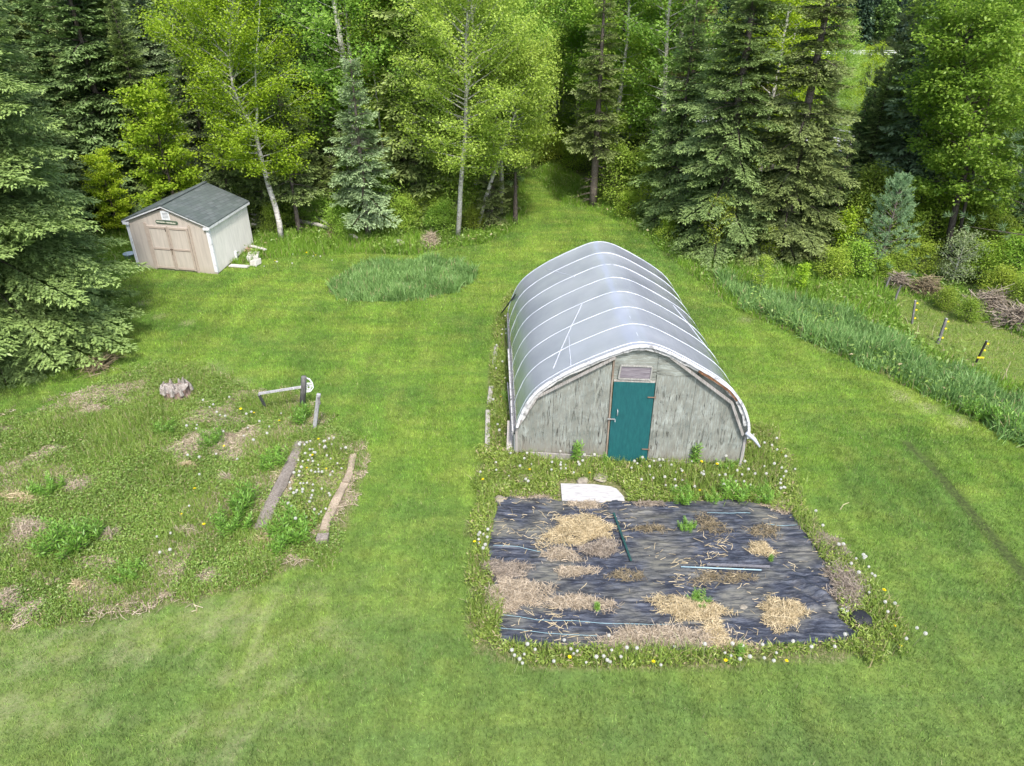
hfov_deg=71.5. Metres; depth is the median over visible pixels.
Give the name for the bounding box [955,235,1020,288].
bush
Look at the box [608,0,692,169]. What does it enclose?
spruce tree
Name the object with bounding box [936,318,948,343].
fence post
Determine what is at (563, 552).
straw heap
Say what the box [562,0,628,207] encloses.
spruce tree
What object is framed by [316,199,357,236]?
bush
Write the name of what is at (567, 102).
poplar tree
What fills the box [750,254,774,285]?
sapling
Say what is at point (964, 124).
maple tree
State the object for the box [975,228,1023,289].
bush
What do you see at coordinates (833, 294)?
meadow herbs
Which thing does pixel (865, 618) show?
stone
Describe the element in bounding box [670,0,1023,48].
wood
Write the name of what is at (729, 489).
leafy weed
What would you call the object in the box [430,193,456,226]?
bush
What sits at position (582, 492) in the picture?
plywood sheet
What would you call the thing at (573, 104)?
spruce tree
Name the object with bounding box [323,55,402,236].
spruce tree
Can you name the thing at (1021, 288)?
bush
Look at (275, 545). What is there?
leafy weed
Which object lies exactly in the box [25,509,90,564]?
leafy weed
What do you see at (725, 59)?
spruce tree
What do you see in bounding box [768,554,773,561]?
leafy weed
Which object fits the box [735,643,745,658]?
leafy weed
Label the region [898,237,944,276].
bush
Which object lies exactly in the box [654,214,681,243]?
bush
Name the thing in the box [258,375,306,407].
hitching post
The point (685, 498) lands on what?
leafy weed
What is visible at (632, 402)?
door
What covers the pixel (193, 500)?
weedy grass
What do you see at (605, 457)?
leafy weed
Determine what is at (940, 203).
bush
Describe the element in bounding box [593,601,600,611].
leafy weed
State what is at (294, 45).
spruce tree
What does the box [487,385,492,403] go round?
edging plank
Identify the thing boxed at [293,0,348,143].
spruce tree
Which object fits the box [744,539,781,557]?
straw heap
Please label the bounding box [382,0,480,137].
poplar tree
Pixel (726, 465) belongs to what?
leafy weed
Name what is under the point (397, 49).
poplar tree
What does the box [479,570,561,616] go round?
straw heap
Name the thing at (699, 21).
spruce tree
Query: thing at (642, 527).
straw heap
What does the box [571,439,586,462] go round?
leafy weed
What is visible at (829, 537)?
straw heap
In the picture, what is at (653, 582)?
loose straw
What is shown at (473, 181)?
bush
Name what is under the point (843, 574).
straw heap
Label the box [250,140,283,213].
spruce tree
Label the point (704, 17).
poplar tree
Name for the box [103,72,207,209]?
maple tree
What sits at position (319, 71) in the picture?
poplar tree
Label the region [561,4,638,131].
maple tree
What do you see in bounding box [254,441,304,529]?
bed timber
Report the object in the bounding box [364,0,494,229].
spruce tree
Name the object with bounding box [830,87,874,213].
spruce tree
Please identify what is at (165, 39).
spruce tree
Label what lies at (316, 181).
spruce tree
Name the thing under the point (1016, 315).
brush heap
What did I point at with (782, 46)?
poplar tree
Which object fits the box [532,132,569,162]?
bush
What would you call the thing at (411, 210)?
bush
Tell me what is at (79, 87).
spruce tree
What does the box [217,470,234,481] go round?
dead grass
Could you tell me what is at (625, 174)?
bush
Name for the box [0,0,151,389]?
spruce tree
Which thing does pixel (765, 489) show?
leafy weed
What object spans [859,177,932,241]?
bush
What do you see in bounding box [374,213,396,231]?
bush
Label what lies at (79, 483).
dead grass
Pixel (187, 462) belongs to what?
dead grass
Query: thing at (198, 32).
poplar tree
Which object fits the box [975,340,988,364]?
fence post
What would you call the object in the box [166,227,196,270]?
door
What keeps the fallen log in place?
on the ground at (222, 613)
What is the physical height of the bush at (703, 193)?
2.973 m
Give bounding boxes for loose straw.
[494,498,831,647]
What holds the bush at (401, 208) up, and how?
on the ground at (222, 613)
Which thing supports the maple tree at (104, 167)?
on the ground at (222, 613)
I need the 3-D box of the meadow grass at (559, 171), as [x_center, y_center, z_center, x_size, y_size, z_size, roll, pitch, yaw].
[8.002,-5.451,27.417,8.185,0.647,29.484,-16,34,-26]
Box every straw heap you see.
[479,557,536,579]
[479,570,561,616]
[504,488,560,501]
[523,510,626,548]
[535,589,624,614]
[538,543,587,563]
[553,563,606,578]
[563,498,602,510]
[572,536,622,559]
[580,620,746,660]
[603,567,646,581]
[629,588,754,626]
[630,521,676,534]
[631,498,666,507]
[687,567,765,586]
[692,511,739,536]
[701,611,733,649]
[706,638,779,653]
[743,521,782,541]
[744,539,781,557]
[754,592,811,634]
[760,497,795,514]
[800,524,851,560]
[820,557,880,644]
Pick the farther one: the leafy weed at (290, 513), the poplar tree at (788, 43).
the poplar tree at (788, 43)
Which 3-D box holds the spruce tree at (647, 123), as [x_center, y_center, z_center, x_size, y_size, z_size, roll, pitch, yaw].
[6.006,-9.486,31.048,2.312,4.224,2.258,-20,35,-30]
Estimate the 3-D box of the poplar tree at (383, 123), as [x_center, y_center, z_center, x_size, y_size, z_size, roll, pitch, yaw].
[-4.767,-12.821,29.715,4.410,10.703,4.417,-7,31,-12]
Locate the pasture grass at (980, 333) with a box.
[899,296,1023,383]
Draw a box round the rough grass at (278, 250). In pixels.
[80,165,532,265]
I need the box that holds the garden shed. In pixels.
[121,181,253,273]
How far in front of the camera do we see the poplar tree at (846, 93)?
39.60 m
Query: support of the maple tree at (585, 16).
on the ground at (222, 613)
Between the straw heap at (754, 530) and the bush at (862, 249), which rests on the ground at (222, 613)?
the bush at (862, 249)
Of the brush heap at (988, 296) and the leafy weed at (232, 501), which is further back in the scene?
the brush heap at (988, 296)
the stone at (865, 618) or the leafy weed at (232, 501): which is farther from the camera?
the leafy weed at (232, 501)
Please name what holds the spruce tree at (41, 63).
on the ground at (222, 613)
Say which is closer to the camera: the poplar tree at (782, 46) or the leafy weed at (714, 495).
the leafy weed at (714, 495)
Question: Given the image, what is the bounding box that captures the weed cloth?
[488,496,856,650]
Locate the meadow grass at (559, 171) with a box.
[533,161,1023,446]
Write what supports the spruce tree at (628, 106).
on the ground at (222, 613)
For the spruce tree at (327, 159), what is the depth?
28.95 m
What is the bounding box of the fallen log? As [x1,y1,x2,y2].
[299,219,335,230]
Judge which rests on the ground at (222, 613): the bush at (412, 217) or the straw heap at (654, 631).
the bush at (412, 217)
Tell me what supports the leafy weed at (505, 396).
on the ground at (222, 613)
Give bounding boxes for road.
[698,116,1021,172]
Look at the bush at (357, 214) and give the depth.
28.66 m
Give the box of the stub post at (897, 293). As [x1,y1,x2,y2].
[894,285,901,300]
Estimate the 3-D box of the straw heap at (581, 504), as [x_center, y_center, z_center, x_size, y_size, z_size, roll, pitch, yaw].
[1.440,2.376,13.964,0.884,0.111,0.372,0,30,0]
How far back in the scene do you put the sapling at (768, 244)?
25.09 m
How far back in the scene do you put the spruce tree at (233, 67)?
33.45 m
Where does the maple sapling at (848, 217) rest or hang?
on the ground at (222, 613)
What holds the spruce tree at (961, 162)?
on the ground at (222, 613)
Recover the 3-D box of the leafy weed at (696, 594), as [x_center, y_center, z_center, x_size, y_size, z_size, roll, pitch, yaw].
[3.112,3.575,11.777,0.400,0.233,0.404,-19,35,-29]
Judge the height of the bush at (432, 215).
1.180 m
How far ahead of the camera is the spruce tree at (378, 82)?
36.82 m
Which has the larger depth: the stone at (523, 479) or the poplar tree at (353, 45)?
the poplar tree at (353, 45)
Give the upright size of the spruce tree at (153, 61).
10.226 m
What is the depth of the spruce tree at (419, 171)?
28.33 m
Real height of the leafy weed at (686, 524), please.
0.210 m
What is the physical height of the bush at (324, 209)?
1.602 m
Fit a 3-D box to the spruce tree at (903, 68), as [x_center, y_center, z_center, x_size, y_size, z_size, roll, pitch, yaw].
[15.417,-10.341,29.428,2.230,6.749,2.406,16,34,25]
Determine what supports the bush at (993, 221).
on the ground at (222, 613)
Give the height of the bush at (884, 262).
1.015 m
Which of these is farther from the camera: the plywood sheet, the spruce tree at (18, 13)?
the spruce tree at (18, 13)
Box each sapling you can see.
[637,162,668,218]
[697,192,737,251]
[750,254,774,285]
[760,225,781,255]
[793,262,811,289]
[831,206,862,255]
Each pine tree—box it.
[834,171,931,276]
[840,0,938,166]
[943,100,1023,240]
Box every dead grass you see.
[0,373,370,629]
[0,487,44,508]
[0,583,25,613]
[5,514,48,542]
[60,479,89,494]
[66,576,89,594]
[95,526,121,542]
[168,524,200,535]
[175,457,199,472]
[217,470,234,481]
[247,528,279,548]
[416,228,443,248]
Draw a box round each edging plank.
[485,410,489,447]
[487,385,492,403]
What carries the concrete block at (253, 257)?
on the ground at (222, 613)
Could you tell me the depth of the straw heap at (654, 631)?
11.14 m
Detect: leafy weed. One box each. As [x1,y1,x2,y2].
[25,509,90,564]
[26,471,66,497]
[60,514,106,543]
[109,555,147,584]
[151,416,175,435]
[196,423,224,446]
[207,498,253,538]
[223,479,260,511]
[252,442,288,471]
[260,500,320,549]
[265,527,291,554]
[288,400,310,425]
[500,391,509,406]
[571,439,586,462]
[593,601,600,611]
[602,453,607,464]
[669,479,699,504]
[677,515,697,532]
[686,587,713,608]
[688,442,703,463]
[703,486,724,503]
[715,457,739,469]
[718,474,750,503]
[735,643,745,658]
[750,479,781,503]
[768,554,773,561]
[960,392,1001,422]
[987,401,1023,430]
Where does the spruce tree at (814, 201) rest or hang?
on the ground at (222, 613)
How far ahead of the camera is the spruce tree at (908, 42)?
28.75 m
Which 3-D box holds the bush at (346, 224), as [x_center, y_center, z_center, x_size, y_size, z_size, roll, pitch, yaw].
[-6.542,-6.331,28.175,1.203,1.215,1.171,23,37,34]
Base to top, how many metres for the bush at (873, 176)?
3.439 m
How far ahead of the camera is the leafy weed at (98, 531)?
13.02 m
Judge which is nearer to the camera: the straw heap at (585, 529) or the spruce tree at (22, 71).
the straw heap at (585, 529)
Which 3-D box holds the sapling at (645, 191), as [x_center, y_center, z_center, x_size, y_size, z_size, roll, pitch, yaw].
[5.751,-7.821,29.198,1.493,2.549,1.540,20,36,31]
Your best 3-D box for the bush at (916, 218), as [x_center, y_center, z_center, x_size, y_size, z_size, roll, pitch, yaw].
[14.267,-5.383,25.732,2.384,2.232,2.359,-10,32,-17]
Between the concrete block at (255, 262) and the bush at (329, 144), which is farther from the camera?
the bush at (329, 144)
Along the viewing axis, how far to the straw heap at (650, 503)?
13.97 m
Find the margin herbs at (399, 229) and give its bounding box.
[81,163,533,259]
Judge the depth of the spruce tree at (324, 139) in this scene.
29.36 m
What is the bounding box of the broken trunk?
[504,151,524,223]
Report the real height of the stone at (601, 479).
0.134 m
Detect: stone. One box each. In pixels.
[495,495,505,501]
[516,474,532,483]
[576,477,587,483]
[593,473,607,482]
[739,604,747,609]
[850,610,872,626]
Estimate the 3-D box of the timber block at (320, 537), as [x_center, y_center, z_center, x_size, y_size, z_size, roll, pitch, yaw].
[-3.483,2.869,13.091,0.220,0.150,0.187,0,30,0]
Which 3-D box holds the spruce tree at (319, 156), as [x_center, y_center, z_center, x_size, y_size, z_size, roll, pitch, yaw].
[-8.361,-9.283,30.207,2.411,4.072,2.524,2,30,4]
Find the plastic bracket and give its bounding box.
[306,378,313,392]
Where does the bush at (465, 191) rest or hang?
on the ground at (222, 613)
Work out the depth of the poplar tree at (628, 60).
39.31 m
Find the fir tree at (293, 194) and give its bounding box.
[263,74,324,235]
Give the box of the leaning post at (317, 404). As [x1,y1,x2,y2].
[312,393,320,428]
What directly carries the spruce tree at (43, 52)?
on the ground at (222, 613)
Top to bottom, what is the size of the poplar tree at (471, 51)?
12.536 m
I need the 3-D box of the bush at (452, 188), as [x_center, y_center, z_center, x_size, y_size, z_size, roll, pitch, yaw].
[-2.389,-7.893,29.316,3.105,3.137,3.022,6,31,11]
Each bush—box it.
[63,158,89,199]
[81,180,111,214]
[218,154,290,226]
[232,176,268,216]
[245,182,269,226]
[254,162,320,225]
[258,202,289,232]
[265,176,321,226]
[298,190,332,227]
[305,192,331,227]
[313,128,340,162]
[314,137,339,176]
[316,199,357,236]
[319,142,380,199]
[321,153,381,216]
[330,205,363,235]
[334,211,357,233]
[343,193,363,222]
[345,155,411,229]
[349,201,361,227]
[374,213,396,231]
[385,193,421,232]
[391,191,426,229]
[399,205,421,229]
[410,190,434,228]
[414,148,481,224]
[414,174,453,207]
[418,190,446,224]
[419,154,484,225]
[420,208,441,232]
[425,196,456,237]
[426,198,454,230]
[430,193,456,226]
[442,178,477,218]
[449,143,485,215]
[462,204,487,230]
[508,123,544,154]
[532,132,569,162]
[547,113,589,156]
[558,139,591,172]
[586,138,651,204]
[613,187,643,217]
[614,140,674,216]
[620,149,670,195]
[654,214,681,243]
[679,167,739,227]
[811,243,859,283]
[825,158,907,240]
[825,187,891,245]
[830,235,886,277]
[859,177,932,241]
[870,254,899,281]
[872,205,943,257]
[882,245,915,273]
[895,184,979,248]
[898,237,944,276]
[929,224,993,285]
[931,285,959,312]
[936,180,1011,249]
[952,294,986,323]
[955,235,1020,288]
[960,206,1023,264]
[961,160,1022,218]
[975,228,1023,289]
[975,260,1023,300]
[997,273,1023,308]
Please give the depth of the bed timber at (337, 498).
13.81 m
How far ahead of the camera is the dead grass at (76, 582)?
12.06 m
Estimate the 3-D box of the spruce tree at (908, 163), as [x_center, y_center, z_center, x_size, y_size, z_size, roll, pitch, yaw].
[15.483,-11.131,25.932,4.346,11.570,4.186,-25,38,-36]
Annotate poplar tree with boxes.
[140,0,238,136]
[260,0,407,147]
[263,0,352,146]
[317,0,392,129]
[320,0,409,161]
[341,0,439,151]
[347,0,422,115]
[377,0,447,162]
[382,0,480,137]
[388,0,558,235]
[430,0,523,203]
[436,27,566,227]
[449,0,570,195]
[454,1,526,210]
[456,1,555,193]
[458,85,528,179]
[472,0,540,212]
[511,20,569,163]
[517,0,580,128]
[536,1,594,131]
[537,0,651,162]
[543,3,617,157]
[570,0,684,191]
[604,0,733,139]
[607,1,669,143]
[619,0,747,166]
[712,0,841,183]
[727,3,835,98]
[735,0,843,183]
[763,1,812,180]
[803,6,865,130]
[815,18,869,128]
[840,41,890,136]
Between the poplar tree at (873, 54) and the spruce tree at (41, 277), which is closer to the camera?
the spruce tree at (41, 277)
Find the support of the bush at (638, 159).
on the ground at (222, 613)
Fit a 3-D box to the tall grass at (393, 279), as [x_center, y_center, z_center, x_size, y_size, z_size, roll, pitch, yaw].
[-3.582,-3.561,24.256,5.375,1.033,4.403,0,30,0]
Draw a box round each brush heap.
[881,269,914,290]
[903,271,949,298]
[959,283,1022,323]
[981,299,1023,333]
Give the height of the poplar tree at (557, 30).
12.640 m
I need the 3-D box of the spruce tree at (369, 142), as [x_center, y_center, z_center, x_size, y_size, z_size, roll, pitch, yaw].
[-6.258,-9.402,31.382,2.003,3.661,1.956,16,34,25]
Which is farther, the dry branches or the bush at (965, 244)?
the bush at (965, 244)
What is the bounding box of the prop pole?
[501,293,516,312]
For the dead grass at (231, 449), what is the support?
on the ground at (222, 613)
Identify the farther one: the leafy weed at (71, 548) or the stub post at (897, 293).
the stub post at (897, 293)
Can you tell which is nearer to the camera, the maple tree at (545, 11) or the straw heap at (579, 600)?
the straw heap at (579, 600)
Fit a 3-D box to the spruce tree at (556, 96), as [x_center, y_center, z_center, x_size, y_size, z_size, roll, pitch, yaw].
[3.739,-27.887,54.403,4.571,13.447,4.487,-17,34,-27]
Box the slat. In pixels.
[706,563,769,567]
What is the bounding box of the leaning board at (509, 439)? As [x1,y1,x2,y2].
[507,421,512,449]
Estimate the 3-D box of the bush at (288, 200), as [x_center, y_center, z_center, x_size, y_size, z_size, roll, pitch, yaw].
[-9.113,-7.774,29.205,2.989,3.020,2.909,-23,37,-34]
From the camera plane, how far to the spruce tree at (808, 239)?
23.79 m
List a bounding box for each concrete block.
[246,251,259,261]
[250,258,260,265]
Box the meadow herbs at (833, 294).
[534,159,1023,437]
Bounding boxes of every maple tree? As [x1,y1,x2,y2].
[77,145,135,230]
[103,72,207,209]
[454,0,576,168]
[557,0,686,178]
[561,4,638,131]
[886,0,1023,258]
[892,0,1023,195]
[968,2,1023,174]
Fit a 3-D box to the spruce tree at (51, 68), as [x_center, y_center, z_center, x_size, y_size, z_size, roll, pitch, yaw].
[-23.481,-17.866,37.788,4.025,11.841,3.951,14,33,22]
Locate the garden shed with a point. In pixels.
(203, 227)
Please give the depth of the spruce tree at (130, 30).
32.05 m
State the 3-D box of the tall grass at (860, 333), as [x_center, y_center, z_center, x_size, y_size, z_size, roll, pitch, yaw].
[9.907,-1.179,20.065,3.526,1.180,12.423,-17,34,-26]
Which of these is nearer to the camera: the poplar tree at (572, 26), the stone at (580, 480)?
the stone at (580, 480)
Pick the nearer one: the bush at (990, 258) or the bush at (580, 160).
the bush at (990, 258)
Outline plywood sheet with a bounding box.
[561,483,624,501]
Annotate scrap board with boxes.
[229,264,249,267]
[249,245,266,250]
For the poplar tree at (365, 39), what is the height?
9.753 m
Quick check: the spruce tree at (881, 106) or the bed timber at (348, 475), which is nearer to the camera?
the bed timber at (348, 475)
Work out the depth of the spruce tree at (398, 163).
28.59 m
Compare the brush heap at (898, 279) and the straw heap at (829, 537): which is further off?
the brush heap at (898, 279)
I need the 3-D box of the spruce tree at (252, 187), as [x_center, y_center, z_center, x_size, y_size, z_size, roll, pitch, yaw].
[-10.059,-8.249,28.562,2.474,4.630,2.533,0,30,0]
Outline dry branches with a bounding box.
[73,349,127,379]
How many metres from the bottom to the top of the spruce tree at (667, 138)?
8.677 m
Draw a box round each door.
[146,225,176,269]
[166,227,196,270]
[607,381,655,461]
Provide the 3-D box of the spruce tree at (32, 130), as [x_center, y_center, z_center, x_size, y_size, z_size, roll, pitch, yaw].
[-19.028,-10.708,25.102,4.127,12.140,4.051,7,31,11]
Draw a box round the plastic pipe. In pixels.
[681,566,760,570]
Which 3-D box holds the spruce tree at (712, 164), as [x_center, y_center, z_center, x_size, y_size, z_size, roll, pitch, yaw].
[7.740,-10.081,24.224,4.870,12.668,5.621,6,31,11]
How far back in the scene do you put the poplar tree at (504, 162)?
34.79 m
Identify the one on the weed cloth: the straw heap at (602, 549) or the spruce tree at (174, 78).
the straw heap at (602, 549)
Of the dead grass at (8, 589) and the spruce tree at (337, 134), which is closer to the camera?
the dead grass at (8, 589)
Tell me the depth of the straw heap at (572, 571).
12.39 m
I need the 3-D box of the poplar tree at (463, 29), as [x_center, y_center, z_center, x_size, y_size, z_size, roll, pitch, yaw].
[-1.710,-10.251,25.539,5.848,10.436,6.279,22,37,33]
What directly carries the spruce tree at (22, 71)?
on the ground at (222, 613)
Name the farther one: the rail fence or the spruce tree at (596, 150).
the rail fence
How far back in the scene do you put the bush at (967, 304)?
21.16 m
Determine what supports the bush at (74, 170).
on the ground at (222, 613)
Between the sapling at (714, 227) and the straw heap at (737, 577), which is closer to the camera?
the straw heap at (737, 577)
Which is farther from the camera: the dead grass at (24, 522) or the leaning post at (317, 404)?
the leaning post at (317, 404)
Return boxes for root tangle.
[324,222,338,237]
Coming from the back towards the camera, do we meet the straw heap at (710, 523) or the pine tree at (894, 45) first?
the pine tree at (894, 45)
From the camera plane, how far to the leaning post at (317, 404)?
16.01 m
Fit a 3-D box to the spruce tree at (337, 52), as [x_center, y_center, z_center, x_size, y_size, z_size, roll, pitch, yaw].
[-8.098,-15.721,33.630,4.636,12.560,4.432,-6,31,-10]
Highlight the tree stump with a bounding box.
[160,377,193,402]
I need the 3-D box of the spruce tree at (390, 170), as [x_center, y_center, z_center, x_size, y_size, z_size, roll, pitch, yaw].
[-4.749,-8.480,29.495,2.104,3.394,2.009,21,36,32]
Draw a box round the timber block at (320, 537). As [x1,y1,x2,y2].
[315,533,329,544]
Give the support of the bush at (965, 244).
on the ground at (222, 613)
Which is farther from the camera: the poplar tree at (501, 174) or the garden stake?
the poplar tree at (501, 174)
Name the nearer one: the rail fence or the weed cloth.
the weed cloth
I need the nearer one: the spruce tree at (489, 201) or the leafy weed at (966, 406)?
the leafy weed at (966, 406)
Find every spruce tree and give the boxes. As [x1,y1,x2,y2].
[0,0,63,152]
[0,0,101,248]
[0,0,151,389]
[0,11,61,154]
[1,3,65,171]
[2,68,70,200]
[4,10,69,144]
[9,10,57,91]
[12,0,99,188]
[18,0,71,133]
[30,0,164,220]
[33,0,85,152]
[42,0,163,213]
[78,0,183,213]
[87,2,183,169]
[104,0,187,210]
[120,0,172,124]
[121,0,190,149]
[151,0,177,99]
[161,0,241,192]
[167,6,212,157]
[170,0,241,190]
[198,118,258,222]
[202,8,248,145]
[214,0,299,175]
[236,118,289,228]
[245,0,325,167]
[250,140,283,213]
[270,0,322,117]
[280,115,335,227]
[290,117,331,205]
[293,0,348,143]
[310,0,384,151]
[315,106,347,189]
[318,155,341,221]
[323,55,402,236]
[326,128,374,217]
[343,4,384,136]
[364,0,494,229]
[365,126,376,200]
[371,141,387,194]
[376,139,409,207]
[382,112,424,218]
[396,98,451,209]
[406,163,428,229]
[428,150,470,208]
[473,158,511,227]
[542,8,573,108]
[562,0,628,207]
[564,22,588,113]
[608,0,649,137]
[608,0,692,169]
[626,0,717,230]
[627,115,673,199]
[652,0,720,192]
[655,0,797,272]
[684,0,786,195]
[711,1,738,100]
[716,1,788,166]
[717,0,861,267]
[793,136,836,221]
[795,75,839,211]
[808,137,862,244]
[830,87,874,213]
[831,53,900,204]
[838,70,884,169]
[858,0,984,241]
[858,43,912,167]
[869,0,941,174]
[924,48,998,241]
[977,109,1023,222]
[986,169,1023,256]
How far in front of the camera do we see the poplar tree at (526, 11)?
29.41 m
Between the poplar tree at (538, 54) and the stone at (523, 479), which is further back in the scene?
the poplar tree at (538, 54)
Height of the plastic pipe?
0.022 m
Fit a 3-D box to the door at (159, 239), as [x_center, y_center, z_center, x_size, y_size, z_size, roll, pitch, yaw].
[-12.159,-4.699,24.679,0.786,1.540,0.047,6,31,11]
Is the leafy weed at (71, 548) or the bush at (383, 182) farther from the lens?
the bush at (383, 182)
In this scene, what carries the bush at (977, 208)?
on the ground at (222, 613)
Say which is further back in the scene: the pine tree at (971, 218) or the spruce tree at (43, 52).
the spruce tree at (43, 52)
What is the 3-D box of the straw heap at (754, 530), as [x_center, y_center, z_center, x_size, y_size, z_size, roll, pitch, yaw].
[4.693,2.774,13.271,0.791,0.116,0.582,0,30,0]
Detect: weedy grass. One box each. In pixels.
[0,359,373,630]
[281,291,915,676]
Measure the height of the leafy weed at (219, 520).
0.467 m
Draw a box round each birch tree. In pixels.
[128,0,327,238]
[279,0,415,161]
[540,0,632,126]
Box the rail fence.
[708,48,895,54]
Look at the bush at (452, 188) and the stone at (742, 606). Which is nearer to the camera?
the stone at (742, 606)
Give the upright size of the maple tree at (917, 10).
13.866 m
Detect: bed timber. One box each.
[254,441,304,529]
[319,482,348,532]
[342,454,355,483]
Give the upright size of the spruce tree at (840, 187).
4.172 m
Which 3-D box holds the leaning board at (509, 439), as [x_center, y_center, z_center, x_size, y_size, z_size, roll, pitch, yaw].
[-0.048,1.219,15.699,0.131,0.450,0.774,1,30,1]
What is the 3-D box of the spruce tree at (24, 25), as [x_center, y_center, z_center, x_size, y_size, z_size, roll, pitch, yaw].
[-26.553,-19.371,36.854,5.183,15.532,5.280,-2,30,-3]
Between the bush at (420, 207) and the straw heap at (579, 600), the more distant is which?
the bush at (420, 207)
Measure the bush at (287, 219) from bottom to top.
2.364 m
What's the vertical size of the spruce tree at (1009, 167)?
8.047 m
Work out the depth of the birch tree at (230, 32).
24.57 m
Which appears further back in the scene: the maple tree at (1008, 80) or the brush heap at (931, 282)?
the maple tree at (1008, 80)
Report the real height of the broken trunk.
3.020 m
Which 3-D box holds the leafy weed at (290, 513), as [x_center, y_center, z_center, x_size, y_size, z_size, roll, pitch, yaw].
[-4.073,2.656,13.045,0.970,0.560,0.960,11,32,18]
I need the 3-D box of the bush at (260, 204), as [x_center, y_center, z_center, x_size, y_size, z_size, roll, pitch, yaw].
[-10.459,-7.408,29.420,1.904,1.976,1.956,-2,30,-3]
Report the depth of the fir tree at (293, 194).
27.00 m
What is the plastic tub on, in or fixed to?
on the ground at (222, 613)
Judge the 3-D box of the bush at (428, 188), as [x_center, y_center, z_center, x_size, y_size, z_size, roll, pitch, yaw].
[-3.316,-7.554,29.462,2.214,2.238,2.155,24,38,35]
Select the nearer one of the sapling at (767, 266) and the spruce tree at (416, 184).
the sapling at (767, 266)
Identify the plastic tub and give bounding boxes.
[123,251,134,260]
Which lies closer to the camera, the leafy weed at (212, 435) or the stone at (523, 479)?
the stone at (523, 479)
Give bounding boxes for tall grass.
[324,250,481,303]
[706,265,1023,447]
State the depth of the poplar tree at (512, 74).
30.85 m
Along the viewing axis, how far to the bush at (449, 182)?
28.52 m
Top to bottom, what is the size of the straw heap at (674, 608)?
0.194 m
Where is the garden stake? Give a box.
[613,512,631,560]
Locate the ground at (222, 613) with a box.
[0,3,1023,765]
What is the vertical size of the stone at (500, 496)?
0.090 m
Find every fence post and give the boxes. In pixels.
[911,300,917,323]
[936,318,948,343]
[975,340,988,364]
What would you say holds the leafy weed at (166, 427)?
on the ground at (222, 613)
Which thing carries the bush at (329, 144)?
on the ground at (222, 613)
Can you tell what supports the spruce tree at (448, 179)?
on the ground at (222, 613)
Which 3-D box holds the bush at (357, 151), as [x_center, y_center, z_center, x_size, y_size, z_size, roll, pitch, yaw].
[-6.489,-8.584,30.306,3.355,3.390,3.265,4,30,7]
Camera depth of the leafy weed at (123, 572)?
12.23 m
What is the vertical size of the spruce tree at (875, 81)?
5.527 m
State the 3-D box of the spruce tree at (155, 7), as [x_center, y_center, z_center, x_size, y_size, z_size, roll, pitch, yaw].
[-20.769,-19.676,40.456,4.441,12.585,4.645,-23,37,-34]
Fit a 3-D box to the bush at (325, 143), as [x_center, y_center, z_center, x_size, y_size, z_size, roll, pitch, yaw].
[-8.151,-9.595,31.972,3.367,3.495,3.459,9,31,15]
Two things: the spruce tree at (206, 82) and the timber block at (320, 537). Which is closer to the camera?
the timber block at (320, 537)
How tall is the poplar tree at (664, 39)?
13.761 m
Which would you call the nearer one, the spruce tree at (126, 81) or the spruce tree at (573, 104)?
the spruce tree at (126, 81)
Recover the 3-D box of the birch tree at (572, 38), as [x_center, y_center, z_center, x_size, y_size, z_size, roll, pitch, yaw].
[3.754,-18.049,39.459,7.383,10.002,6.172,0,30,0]
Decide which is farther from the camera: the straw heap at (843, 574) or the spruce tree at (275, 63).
the spruce tree at (275, 63)
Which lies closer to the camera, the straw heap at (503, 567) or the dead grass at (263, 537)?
the straw heap at (503, 567)
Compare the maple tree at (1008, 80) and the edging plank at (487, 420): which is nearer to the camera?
the edging plank at (487, 420)
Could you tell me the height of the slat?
0.020 m
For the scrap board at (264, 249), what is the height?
0.040 m
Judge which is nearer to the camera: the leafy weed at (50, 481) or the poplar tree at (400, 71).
the leafy weed at (50, 481)
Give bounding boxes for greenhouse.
[507,241,760,466]
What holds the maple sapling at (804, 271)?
on the ground at (222, 613)
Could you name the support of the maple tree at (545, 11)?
on the ground at (222, 613)
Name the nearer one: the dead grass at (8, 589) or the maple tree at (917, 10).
the dead grass at (8, 589)
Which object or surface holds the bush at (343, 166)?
on the ground at (222, 613)
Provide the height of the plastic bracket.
0.405 m
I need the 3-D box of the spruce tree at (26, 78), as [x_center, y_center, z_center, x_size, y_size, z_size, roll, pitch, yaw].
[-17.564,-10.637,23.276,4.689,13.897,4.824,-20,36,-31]
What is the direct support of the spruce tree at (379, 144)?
on the ground at (222, 613)
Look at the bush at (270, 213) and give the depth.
28.06 m
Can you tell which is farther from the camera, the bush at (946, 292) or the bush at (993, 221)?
the bush at (993, 221)
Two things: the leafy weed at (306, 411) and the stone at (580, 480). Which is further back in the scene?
the leafy weed at (306, 411)
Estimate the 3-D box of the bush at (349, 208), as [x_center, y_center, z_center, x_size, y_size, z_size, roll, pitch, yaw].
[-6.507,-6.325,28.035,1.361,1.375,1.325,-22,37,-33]
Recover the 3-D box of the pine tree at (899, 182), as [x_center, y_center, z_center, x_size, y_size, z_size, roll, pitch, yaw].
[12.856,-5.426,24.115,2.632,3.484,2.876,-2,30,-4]
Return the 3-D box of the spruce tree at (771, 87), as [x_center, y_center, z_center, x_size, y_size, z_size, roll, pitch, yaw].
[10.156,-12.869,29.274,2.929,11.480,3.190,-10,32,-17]
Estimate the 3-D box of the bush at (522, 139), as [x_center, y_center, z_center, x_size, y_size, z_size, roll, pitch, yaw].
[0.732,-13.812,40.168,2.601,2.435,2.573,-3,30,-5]

